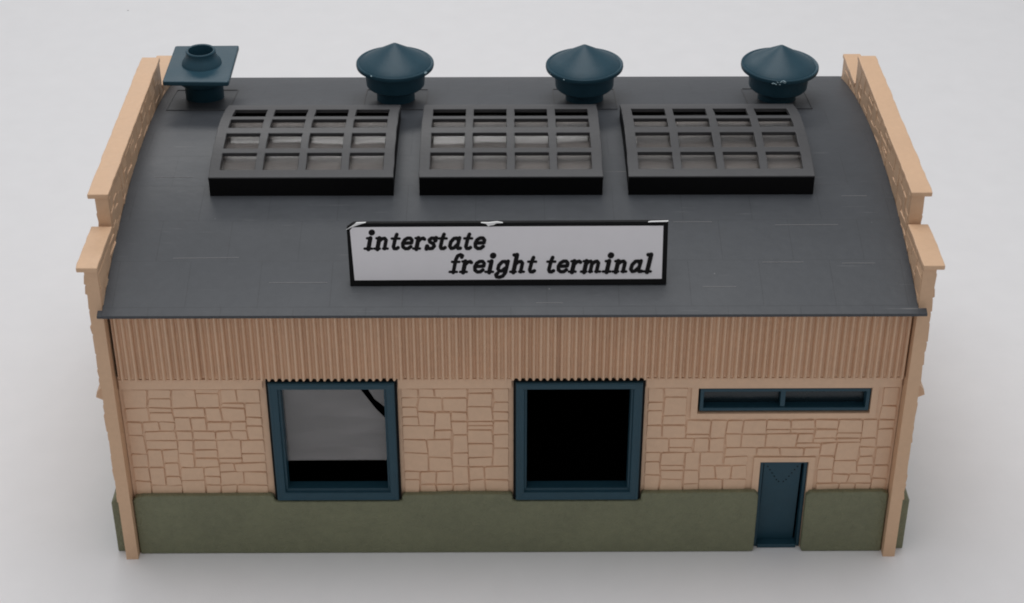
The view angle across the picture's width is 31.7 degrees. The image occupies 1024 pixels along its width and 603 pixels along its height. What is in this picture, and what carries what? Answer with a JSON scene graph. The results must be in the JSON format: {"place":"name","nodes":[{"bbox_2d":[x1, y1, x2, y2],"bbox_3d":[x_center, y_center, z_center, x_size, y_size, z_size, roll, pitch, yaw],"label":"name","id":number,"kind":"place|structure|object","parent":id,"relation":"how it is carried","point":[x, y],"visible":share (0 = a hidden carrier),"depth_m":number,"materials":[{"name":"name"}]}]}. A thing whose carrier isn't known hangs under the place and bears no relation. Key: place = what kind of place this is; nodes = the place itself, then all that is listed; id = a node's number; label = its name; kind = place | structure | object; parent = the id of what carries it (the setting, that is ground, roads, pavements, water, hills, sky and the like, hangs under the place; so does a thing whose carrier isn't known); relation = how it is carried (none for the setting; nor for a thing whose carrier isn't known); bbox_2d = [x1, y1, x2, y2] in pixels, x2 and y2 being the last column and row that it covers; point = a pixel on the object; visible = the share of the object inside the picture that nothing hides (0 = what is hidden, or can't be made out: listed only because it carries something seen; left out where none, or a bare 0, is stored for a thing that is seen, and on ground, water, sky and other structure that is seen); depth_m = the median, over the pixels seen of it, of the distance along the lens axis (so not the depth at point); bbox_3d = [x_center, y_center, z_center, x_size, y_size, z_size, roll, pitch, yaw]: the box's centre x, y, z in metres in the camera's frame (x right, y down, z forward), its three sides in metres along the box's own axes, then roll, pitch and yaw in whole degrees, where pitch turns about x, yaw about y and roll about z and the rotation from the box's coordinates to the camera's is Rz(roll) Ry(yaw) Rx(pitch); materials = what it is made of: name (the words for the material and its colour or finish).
{"place":"outdoors","nodes":[
{"label":"outdoors","id":0,"kind":"place"},
{"bbox_2d":[76,43,944,558],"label":"model building","id":1,"kind":"structure","parent":0,"point":[746,375],"depth_m":22.70,"materials":[{"name":"beige plastic"}]},
{"bbox_2d":[265,378,401,499],"bbox_3d":[-2.224,1.719,22.712,1.614,1.867,0.252,0,32,0],"label":"window","id":2,"kind":"structure","parent":1,"relation":"in","point":[321,419],"depth_m":22.75,"materials":[{"name":"grey glass"}]},
{"bbox_2d":[346,220,667,285],"bbox_3d":[-0.055,-0.579,21.478,3.807,0.815,0.088,0,21,0],"label":"sign","id":3,"kind":"object","parent":1,"relation":"on","point":[535,252],"visible":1,"depth_m":21.44,"materials":[{"name":"white plastic"}]},
{"bbox_2d":[513,378,645,499],"bbox_3d":[0.830,1.721,22.722,1.626,1.867,0.232,0,32,0],"label":"window","id":4,"kind":"structure","parent":1,"relation":"in","point":[523,489],"depth_m":22.76,"materials":[{"name":"blue plastic"}]},
{"bbox_2d":[754,462,807,547],"bbox_3d":[3.463,2.595,23.345,0.601,1.402,0.160,0,32,0],"label":"entrance door","id":5,"kind":"structure","parent":1,"relation":"in","point":[778,485],"depth_m":23.36,"materials":[{"name":"blue plastic"}]},
{"bbox_2d":[698,388,870,410],"bbox_3d":[3.388,1.184,22.448,2.113,0.342,0.138,0,32,0],"label":"strip window","id":6,"kind":"structure","parent":1,"relation":"in","point":[711,399],"depth_m":22.49,"materials":[{"name":"blue plastic"}]},
{"bbox_2d":[0,0,1023,602],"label":"ground","id":7,"kind":"structure","parent":0,"point":[952,70],"depth_m":29.41,"materials":[{"name":"white paper"}]}
]}

